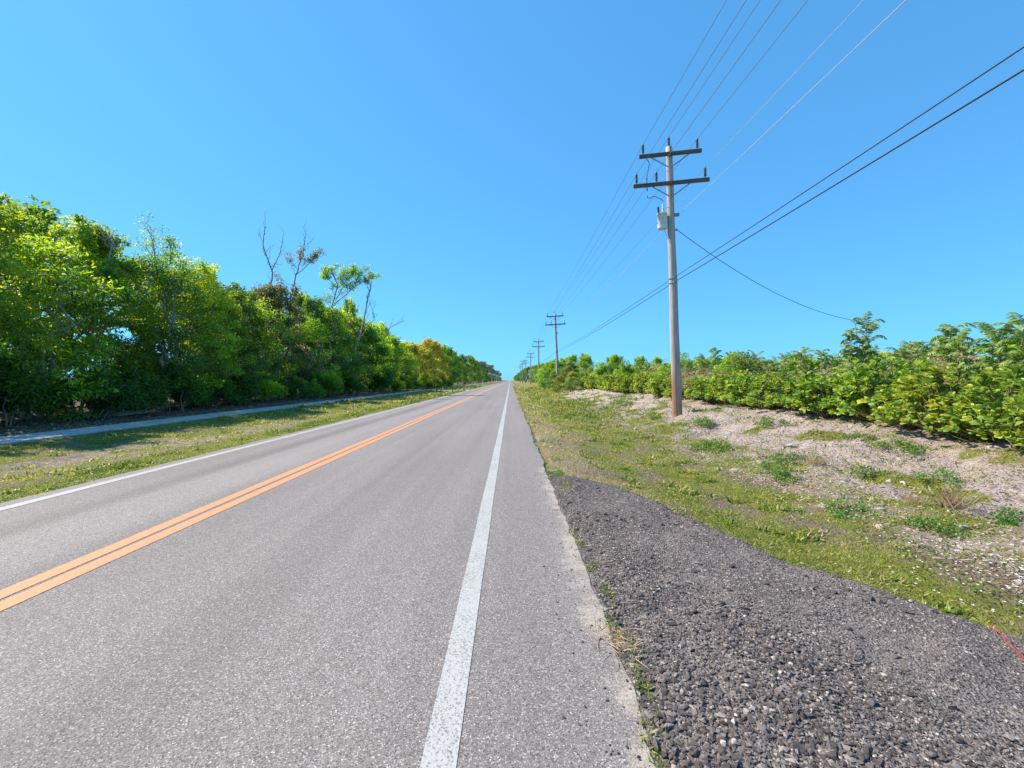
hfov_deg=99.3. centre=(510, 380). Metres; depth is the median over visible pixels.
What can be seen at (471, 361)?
roadside tree
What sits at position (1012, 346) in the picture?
field bush
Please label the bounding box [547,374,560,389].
verge bush
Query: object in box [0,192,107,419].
roadside tree
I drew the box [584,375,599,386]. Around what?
hedge shrub
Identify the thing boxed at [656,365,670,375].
tall weed
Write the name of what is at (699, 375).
dry weed
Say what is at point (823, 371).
dry weed
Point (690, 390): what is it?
hedge shrub
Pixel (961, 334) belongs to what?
compound leaf sapling
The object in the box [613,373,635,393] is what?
hedge shrub
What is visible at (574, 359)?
verge bush
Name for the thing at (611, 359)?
tall weed
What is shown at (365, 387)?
understory shrub
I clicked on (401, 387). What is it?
understory shrub
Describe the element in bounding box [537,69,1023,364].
communication cable
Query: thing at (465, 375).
roadside tree
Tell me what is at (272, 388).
understory shrub
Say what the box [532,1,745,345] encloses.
power line
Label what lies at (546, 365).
verge bush
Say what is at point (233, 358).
roadside tree
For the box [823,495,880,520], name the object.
weed clump
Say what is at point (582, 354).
verge bush
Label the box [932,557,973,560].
stick
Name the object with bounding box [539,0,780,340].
power line
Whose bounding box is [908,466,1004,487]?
weed clump
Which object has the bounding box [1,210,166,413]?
roadside tree
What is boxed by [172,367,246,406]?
understory shrub
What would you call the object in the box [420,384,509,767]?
white edge line
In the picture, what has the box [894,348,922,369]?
compound leaf sapling
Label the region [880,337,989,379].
field bush
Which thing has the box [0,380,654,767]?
road
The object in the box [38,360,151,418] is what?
understory shrub
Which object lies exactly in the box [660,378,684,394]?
hedge shrub
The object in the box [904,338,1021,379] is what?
dry weed
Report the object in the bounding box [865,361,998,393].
dry weed
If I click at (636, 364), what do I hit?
tall weed
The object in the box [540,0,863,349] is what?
power line
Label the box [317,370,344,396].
understory shrub
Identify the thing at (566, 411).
grass
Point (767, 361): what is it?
field bush
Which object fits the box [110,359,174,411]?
understory shrub
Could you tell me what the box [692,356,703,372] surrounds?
compound leaf sapling
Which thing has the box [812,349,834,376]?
compound leaf sapling
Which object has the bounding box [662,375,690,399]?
hedge shrub
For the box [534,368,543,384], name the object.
verge bush
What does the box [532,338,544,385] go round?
utility pole
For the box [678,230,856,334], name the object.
service wire
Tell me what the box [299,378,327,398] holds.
understory shrub
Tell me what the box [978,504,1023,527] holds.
weed clump
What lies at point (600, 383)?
hedge shrub
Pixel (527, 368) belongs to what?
verge bush
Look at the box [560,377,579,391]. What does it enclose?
verge bush
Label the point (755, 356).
compound leaf sapling
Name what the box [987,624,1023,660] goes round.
red cord
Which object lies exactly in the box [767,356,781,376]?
compound leaf sapling
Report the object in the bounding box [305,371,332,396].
understory shrub
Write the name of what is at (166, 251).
sparse tree
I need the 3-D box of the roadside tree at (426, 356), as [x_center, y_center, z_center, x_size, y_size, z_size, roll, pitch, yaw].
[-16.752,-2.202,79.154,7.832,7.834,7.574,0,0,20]
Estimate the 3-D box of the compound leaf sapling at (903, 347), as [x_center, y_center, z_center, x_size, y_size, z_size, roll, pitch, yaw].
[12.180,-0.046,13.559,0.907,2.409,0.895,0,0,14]
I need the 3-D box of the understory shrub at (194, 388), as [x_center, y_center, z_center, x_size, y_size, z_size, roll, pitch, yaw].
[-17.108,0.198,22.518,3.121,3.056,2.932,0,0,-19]
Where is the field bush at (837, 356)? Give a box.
[829,354,851,362]
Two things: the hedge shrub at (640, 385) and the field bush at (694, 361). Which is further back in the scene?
the field bush at (694, 361)
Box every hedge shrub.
[578,379,586,387]
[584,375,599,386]
[587,379,597,388]
[596,376,606,390]
[601,371,623,391]
[611,380,622,392]
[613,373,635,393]
[629,373,645,392]
[633,371,654,393]
[643,371,668,397]
[644,373,657,387]
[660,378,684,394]
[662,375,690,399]
[684,375,710,400]
[690,377,721,401]
[703,367,748,405]
[715,370,752,406]
[735,371,786,408]
[743,372,786,408]
[764,381,806,409]
[773,373,841,413]
[785,367,861,418]
[808,372,893,420]
[833,354,930,422]
[866,373,949,428]
[870,362,1005,437]
[923,383,1019,443]
[963,365,1023,450]
[998,393,1023,447]
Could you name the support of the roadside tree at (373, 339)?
on the ground at (734, 438)
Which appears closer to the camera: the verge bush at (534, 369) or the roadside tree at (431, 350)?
the roadside tree at (431, 350)
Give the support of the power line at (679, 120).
attached to the utility pole at (665, 220)
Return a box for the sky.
[0,0,1023,379]
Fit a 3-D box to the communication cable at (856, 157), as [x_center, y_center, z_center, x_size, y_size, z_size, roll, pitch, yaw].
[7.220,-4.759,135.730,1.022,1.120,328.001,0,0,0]
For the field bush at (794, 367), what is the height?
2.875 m
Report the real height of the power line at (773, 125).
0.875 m
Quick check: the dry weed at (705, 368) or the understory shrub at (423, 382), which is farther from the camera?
the understory shrub at (423, 382)
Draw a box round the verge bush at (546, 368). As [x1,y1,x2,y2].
[538,367,550,386]
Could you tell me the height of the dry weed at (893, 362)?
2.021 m
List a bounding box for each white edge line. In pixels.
[0,385,489,510]
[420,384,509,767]
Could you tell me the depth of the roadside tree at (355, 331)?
51.66 m
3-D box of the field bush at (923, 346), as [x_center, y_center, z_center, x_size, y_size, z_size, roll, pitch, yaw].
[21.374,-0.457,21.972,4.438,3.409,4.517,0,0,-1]
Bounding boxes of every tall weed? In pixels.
[584,366,591,375]
[589,361,607,376]
[594,362,608,375]
[601,362,619,377]
[606,356,614,370]
[619,359,635,379]
[631,356,642,373]
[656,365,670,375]
[665,369,686,380]
[680,352,694,370]
[681,358,697,377]
[711,352,741,378]
[729,350,769,375]
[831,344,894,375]
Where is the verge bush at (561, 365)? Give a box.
[552,362,566,382]
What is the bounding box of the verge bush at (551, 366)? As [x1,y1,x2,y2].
[544,363,555,381]
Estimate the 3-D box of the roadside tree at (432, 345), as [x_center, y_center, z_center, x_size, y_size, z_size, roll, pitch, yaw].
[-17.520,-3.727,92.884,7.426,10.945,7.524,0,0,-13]
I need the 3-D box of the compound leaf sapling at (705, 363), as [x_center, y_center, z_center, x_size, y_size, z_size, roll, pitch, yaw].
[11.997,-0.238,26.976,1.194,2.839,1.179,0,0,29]
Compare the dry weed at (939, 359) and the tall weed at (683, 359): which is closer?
the dry weed at (939, 359)
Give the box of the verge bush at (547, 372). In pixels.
[539,369,551,388]
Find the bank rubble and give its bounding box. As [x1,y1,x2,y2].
[596,399,1023,582]
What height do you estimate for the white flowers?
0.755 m
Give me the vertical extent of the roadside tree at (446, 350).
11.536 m
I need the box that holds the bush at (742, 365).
[719,352,757,383]
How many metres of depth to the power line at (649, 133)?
17.09 m
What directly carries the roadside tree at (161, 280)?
on the ground at (734, 438)
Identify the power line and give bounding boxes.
[531,0,726,345]
[531,1,759,350]
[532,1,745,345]
[536,0,905,356]
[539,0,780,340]
[540,0,807,343]
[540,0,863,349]
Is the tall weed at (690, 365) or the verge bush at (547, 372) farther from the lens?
the verge bush at (547, 372)
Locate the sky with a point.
(471, 154)
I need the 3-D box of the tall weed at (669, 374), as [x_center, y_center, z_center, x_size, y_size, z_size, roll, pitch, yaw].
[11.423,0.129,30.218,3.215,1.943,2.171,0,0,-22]
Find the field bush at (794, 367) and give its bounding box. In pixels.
[774,352,826,376]
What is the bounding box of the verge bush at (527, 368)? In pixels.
[522,366,532,381]
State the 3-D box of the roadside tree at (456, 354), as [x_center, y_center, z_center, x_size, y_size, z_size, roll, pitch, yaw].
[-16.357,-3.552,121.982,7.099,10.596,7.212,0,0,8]
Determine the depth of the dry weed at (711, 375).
26.19 m
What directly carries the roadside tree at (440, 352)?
on the ground at (734, 438)
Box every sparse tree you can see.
[130,209,184,369]
[271,224,325,367]
[318,261,382,307]
[344,269,378,383]
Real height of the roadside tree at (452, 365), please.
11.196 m
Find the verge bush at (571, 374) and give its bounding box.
[562,371,580,388]
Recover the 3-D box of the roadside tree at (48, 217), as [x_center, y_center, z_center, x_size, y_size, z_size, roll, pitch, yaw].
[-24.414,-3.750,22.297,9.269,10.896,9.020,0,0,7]
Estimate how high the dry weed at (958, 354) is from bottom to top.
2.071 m
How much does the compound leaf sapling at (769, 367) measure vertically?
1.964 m
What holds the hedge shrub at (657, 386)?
on the ground at (734, 438)
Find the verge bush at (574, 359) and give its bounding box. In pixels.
[566,354,581,368]
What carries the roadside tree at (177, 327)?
on the ground at (734, 438)
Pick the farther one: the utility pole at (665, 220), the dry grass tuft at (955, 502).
the utility pole at (665, 220)
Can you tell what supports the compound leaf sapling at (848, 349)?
on the ground at (734, 438)
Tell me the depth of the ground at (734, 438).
8.08 m
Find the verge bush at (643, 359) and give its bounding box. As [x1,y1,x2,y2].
[632,356,647,366]
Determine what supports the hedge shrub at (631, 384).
on the ground at (734, 438)
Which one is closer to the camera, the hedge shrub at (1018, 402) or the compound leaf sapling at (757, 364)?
the hedge shrub at (1018, 402)
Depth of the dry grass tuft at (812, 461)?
8.79 m
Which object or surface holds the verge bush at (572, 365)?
on the ground at (734, 438)
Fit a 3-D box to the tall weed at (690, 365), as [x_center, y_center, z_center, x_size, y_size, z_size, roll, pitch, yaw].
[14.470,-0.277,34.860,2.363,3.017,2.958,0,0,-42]
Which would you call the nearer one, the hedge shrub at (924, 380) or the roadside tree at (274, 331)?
the hedge shrub at (924, 380)
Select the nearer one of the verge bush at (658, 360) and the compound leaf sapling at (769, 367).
the compound leaf sapling at (769, 367)
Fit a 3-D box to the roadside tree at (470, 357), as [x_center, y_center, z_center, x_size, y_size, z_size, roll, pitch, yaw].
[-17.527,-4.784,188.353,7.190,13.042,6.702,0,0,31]
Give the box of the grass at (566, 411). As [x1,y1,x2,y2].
[0,385,1023,767]
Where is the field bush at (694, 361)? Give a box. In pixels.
[691,359,719,376]
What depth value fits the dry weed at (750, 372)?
20.08 m
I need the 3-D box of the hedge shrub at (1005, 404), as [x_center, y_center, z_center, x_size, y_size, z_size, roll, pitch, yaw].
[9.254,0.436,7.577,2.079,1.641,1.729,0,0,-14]
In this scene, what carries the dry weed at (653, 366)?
on the ground at (734, 438)
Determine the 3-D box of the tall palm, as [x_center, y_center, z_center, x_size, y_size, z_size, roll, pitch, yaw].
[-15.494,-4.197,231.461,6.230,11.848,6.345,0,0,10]
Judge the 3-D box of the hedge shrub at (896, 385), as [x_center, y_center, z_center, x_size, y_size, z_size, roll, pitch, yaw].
[9.836,0.498,10.508,1.694,1.375,1.931,0,0,-14]
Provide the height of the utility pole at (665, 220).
12.618 m
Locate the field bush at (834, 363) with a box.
[812,354,843,375]
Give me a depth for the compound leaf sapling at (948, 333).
11.82 m
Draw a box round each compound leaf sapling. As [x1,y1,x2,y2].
[644,360,655,371]
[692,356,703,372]
[696,353,714,376]
[708,347,724,376]
[747,350,766,372]
[750,357,763,375]
[762,363,775,376]
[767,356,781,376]
[775,353,794,378]
[787,347,816,376]
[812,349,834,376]
[835,329,865,372]
[841,311,886,374]
[884,341,916,372]
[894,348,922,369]
[924,323,975,375]
[933,328,974,383]
[962,322,1023,392]
[971,322,1023,385]
[990,312,1023,388]
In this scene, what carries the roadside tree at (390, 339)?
on the ground at (734, 438)
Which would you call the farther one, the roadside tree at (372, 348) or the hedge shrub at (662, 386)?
the roadside tree at (372, 348)
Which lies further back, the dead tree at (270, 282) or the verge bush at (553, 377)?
the verge bush at (553, 377)
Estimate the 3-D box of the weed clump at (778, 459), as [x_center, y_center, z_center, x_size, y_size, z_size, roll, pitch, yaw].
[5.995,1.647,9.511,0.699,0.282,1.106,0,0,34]
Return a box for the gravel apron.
[546,474,1023,767]
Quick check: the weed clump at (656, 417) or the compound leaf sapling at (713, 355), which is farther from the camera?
the compound leaf sapling at (713, 355)
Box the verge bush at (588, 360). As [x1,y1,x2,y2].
[574,354,594,378]
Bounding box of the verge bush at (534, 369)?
[529,364,537,382]
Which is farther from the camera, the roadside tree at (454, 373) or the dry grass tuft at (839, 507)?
the roadside tree at (454, 373)
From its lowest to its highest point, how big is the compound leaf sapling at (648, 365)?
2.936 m
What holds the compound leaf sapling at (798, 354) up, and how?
on the ground at (734, 438)
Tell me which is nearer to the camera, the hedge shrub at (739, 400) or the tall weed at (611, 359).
the hedge shrub at (739, 400)
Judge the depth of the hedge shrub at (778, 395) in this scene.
15.60 m
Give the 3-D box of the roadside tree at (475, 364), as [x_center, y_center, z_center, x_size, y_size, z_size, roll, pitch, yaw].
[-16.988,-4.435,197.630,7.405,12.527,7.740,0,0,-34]
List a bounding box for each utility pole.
[527,352,533,383]
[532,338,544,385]
[545,313,565,386]
[633,137,709,417]
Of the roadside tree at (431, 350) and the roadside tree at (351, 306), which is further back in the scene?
the roadside tree at (431, 350)
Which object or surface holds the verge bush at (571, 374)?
on the ground at (734, 438)
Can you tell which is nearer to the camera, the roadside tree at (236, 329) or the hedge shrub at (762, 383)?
the hedge shrub at (762, 383)
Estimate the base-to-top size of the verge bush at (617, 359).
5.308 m
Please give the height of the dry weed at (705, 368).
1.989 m
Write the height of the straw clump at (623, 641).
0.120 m
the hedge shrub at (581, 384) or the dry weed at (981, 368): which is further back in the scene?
the hedge shrub at (581, 384)
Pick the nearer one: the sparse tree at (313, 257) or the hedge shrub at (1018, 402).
the hedge shrub at (1018, 402)
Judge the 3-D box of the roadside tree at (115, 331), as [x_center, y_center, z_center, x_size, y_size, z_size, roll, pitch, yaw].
[-23.577,-2.902,26.423,8.962,9.568,7.531,0,0,-15]
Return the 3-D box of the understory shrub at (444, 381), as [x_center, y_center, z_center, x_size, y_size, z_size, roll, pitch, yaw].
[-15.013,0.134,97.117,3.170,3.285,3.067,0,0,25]
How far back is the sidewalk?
15.56 m
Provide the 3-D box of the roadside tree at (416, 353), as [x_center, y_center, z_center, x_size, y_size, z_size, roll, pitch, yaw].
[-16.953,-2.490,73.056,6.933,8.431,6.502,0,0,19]
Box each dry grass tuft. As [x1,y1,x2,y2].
[800,454,827,465]
[817,497,859,512]
[895,491,934,505]
[920,482,985,509]
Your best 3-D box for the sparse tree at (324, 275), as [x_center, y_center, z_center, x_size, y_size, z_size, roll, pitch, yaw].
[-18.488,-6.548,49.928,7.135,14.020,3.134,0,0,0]
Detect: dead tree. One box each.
[257,210,285,360]
[377,310,405,365]
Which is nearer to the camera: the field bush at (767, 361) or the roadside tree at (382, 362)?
the field bush at (767, 361)
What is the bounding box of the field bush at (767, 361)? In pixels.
[750,360,784,371]
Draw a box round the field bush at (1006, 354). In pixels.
[965,335,1023,364]
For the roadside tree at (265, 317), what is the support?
on the ground at (734, 438)
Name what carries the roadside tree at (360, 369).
on the ground at (734, 438)
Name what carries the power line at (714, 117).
attached to the utility pole
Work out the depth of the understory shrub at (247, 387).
27.07 m
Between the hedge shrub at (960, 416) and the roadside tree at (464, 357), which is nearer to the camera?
the hedge shrub at (960, 416)
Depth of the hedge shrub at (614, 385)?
40.15 m
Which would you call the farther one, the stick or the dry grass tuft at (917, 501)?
the dry grass tuft at (917, 501)
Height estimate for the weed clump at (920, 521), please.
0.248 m
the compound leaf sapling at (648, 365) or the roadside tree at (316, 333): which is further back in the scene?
the roadside tree at (316, 333)
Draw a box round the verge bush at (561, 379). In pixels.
[551,375,565,390]
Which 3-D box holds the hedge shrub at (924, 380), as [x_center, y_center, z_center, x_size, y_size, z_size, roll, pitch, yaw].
[9.484,0.413,9.444,1.905,1.614,2.233,0,0,-24]
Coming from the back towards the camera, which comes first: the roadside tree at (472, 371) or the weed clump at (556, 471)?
the roadside tree at (472, 371)
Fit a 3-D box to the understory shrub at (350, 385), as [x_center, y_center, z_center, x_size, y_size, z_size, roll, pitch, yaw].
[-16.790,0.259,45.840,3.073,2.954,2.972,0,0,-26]
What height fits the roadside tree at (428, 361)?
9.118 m
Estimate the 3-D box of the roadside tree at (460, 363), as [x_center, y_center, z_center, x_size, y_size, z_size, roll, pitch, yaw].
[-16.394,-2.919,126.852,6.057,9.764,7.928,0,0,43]
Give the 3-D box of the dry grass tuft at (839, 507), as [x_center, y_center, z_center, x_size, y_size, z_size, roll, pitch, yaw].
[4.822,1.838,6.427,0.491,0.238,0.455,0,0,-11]
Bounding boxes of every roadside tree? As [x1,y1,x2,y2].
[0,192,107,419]
[0,194,166,376]
[0,212,71,385]
[0,228,137,422]
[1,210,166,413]
[41,256,184,400]
[82,251,232,409]
[109,255,264,405]
[109,272,248,400]
[162,288,265,403]
[164,314,279,397]
[194,296,297,399]
[196,278,282,402]
[241,278,315,397]
[241,288,307,397]
[242,297,314,394]
[270,315,343,396]
[281,289,324,392]
[284,303,356,368]
[287,294,363,395]
[311,311,359,393]
[312,306,370,392]
[316,312,382,392]
[340,296,363,390]
[347,322,396,391]
[353,320,394,390]
[358,318,394,372]
[369,321,398,377]
[373,334,418,390]
[376,340,420,379]
[394,340,434,382]
[398,347,442,388]
[406,343,436,387]
[411,347,439,387]
[420,338,445,384]
[429,339,446,376]
[434,346,451,386]
[439,344,458,376]
[441,355,457,381]
[445,346,458,382]
[448,349,464,382]
[448,358,466,381]
[452,356,467,384]
[456,355,468,384]
[459,354,470,383]
[460,363,473,382]
[467,354,478,383]
[467,357,476,383]
[470,358,481,382]
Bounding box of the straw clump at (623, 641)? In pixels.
[590,613,658,671]
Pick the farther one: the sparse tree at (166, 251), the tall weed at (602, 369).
the tall weed at (602, 369)
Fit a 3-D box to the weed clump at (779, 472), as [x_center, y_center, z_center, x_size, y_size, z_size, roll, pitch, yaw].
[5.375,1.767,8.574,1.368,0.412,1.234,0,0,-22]
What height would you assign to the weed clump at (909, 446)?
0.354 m
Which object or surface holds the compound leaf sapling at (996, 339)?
on the ground at (734, 438)
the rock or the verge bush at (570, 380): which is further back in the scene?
the verge bush at (570, 380)
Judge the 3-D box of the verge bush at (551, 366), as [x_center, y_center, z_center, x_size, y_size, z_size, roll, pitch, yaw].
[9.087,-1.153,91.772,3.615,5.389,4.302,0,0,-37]
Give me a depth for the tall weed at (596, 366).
58.56 m
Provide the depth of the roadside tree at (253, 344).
29.20 m
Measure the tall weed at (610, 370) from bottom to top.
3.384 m
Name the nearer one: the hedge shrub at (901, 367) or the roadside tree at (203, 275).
the hedge shrub at (901, 367)
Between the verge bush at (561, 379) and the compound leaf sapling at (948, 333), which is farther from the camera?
the verge bush at (561, 379)
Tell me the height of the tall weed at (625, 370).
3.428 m
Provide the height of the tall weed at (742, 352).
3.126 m
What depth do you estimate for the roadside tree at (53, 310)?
18.97 m
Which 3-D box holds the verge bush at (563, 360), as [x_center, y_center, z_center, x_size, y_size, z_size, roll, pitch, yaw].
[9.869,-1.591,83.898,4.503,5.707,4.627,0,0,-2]
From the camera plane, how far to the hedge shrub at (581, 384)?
59.16 m
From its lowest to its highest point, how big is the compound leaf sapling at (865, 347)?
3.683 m
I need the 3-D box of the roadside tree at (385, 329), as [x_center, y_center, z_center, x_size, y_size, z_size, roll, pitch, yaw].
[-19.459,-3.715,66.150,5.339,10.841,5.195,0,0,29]
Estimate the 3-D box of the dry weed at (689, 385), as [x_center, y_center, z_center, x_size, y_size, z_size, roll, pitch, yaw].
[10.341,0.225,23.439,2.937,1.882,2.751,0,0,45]
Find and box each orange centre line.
[0,383,502,598]
[0,384,500,610]
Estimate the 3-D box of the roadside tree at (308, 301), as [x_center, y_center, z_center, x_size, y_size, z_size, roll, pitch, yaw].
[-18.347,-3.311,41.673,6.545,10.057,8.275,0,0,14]
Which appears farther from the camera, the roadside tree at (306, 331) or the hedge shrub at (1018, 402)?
the roadside tree at (306, 331)
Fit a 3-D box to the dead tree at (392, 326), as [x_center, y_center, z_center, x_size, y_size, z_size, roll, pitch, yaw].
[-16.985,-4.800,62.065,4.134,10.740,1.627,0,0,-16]
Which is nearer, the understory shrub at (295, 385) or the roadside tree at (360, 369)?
the understory shrub at (295, 385)
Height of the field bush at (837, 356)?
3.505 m
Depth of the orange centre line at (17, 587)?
4.57 m
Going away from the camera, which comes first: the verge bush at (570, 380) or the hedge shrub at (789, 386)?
the hedge shrub at (789, 386)
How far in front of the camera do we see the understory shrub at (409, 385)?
67.35 m
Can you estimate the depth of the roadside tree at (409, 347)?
67.63 m
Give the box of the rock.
[786,443,799,447]
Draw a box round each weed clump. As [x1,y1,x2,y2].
[545,469,565,476]
[609,398,635,404]
[648,414,667,420]
[670,415,713,427]
[685,438,737,453]
[747,459,818,485]
[748,415,802,427]
[767,449,801,464]
[779,452,829,461]
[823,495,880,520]
[834,463,895,477]
[840,431,879,441]
[865,435,937,457]
[889,514,975,539]
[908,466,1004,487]
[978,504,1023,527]
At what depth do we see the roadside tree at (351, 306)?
54.96 m
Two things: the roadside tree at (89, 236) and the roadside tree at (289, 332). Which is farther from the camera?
the roadside tree at (289, 332)
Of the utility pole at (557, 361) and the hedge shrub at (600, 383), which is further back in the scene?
the utility pole at (557, 361)
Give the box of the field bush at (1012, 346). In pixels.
[977,337,1023,364]
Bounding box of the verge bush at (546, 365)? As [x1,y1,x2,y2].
[536,363,553,381]
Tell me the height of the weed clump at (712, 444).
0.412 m
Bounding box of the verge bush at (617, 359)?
[611,354,625,367]
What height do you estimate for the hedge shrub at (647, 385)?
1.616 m
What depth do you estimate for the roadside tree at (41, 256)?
16.78 m
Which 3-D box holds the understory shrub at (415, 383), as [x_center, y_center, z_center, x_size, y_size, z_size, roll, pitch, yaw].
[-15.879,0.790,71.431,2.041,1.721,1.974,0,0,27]
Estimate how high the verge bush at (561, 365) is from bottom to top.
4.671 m
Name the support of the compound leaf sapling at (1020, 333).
on the ground at (734, 438)
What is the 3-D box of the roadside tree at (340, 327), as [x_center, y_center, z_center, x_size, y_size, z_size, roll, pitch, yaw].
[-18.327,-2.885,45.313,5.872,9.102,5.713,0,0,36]
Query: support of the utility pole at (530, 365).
on the ground at (734, 438)
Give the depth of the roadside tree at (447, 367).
103.20 m
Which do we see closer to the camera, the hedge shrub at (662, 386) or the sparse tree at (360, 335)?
the hedge shrub at (662, 386)
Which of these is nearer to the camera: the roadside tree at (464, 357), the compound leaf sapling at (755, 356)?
the compound leaf sapling at (755, 356)
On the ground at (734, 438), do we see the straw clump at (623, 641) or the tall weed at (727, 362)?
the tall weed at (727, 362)
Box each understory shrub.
[0,350,74,425]
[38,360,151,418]
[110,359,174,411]
[149,355,216,410]
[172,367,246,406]
[216,360,265,404]
[246,371,288,401]
[275,370,312,399]
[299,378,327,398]
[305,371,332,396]
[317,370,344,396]
[339,369,365,394]
[351,383,367,391]
[363,370,391,391]
[389,377,405,390]
[399,375,406,390]
[404,379,416,389]
[412,380,420,388]
[413,373,429,388]
[439,375,446,385]
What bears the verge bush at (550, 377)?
on the ground at (734, 438)
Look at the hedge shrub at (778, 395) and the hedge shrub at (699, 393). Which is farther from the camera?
the hedge shrub at (699, 393)
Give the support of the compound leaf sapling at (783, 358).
on the ground at (734, 438)
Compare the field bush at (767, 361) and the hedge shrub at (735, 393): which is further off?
the field bush at (767, 361)
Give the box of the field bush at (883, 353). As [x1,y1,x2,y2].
[827,351,893,374]
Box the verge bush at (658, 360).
[651,356,663,369]
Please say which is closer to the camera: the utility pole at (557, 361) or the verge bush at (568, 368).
the verge bush at (568, 368)
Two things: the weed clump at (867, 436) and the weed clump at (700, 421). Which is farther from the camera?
the weed clump at (700, 421)
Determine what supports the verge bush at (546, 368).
on the ground at (734, 438)
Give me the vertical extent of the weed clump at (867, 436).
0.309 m
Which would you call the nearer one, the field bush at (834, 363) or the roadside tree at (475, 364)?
the field bush at (834, 363)
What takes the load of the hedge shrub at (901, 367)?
on the ground at (734, 438)
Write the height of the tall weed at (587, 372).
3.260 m
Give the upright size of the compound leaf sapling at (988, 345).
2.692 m
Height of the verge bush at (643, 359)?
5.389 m
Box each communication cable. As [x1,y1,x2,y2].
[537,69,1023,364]
[546,46,1023,358]
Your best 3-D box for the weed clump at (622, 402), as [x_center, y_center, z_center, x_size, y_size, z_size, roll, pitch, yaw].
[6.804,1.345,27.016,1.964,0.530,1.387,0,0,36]
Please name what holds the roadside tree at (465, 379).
on the ground at (734, 438)
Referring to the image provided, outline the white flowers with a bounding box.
[577,408,1023,616]
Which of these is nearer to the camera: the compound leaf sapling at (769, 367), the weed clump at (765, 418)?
the weed clump at (765, 418)
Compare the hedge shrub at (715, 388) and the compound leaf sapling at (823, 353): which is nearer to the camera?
the compound leaf sapling at (823, 353)
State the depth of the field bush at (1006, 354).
22.25 m
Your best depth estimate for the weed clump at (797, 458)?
9.24 m
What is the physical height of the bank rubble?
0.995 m
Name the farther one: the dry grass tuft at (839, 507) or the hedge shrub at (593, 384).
the hedge shrub at (593, 384)
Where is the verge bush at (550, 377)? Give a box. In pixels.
[543,370,559,387]
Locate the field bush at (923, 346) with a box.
[907,338,949,358]
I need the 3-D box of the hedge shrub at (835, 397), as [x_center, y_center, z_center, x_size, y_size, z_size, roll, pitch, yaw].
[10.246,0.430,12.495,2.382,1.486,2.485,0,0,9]
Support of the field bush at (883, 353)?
on the ground at (734, 438)
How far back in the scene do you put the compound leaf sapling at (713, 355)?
30.91 m
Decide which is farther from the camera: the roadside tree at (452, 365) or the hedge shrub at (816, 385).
the roadside tree at (452, 365)
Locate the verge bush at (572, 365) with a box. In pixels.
[559,360,579,386]
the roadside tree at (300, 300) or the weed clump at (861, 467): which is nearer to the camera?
the weed clump at (861, 467)
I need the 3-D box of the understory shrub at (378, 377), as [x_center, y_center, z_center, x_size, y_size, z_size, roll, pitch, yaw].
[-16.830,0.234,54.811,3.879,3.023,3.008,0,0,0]
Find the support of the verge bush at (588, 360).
on the ground at (734, 438)
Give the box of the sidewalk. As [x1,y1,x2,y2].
[0,382,491,444]
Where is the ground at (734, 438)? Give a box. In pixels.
[0,380,1023,637]
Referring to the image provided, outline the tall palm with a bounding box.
[478,361,486,382]
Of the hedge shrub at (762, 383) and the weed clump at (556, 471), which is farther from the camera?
the hedge shrub at (762, 383)
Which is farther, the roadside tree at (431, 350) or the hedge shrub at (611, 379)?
the roadside tree at (431, 350)
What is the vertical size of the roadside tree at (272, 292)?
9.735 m
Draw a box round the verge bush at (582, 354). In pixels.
[575,353,590,376]
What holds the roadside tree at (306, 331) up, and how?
on the ground at (734, 438)
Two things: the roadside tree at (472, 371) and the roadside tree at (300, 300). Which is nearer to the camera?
the roadside tree at (300, 300)
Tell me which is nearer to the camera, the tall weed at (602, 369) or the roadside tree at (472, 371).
the tall weed at (602, 369)
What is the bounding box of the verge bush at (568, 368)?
[557,365,574,387]
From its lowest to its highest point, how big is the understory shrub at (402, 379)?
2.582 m
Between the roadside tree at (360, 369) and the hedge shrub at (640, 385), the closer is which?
the hedge shrub at (640, 385)
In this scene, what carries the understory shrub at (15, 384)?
on the ground at (734, 438)
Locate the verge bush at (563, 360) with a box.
[554,358,566,382]
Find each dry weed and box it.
[636,359,669,377]
[663,367,712,399]
[681,367,721,400]
[681,369,719,399]
[682,367,712,380]
[719,365,780,383]
[781,355,863,382]
[849,350,919,378]
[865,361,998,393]
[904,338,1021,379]
[930,345,1017,391]
[942,355,1023,394]
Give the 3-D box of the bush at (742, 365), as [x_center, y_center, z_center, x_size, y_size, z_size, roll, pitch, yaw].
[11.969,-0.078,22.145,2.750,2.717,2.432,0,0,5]

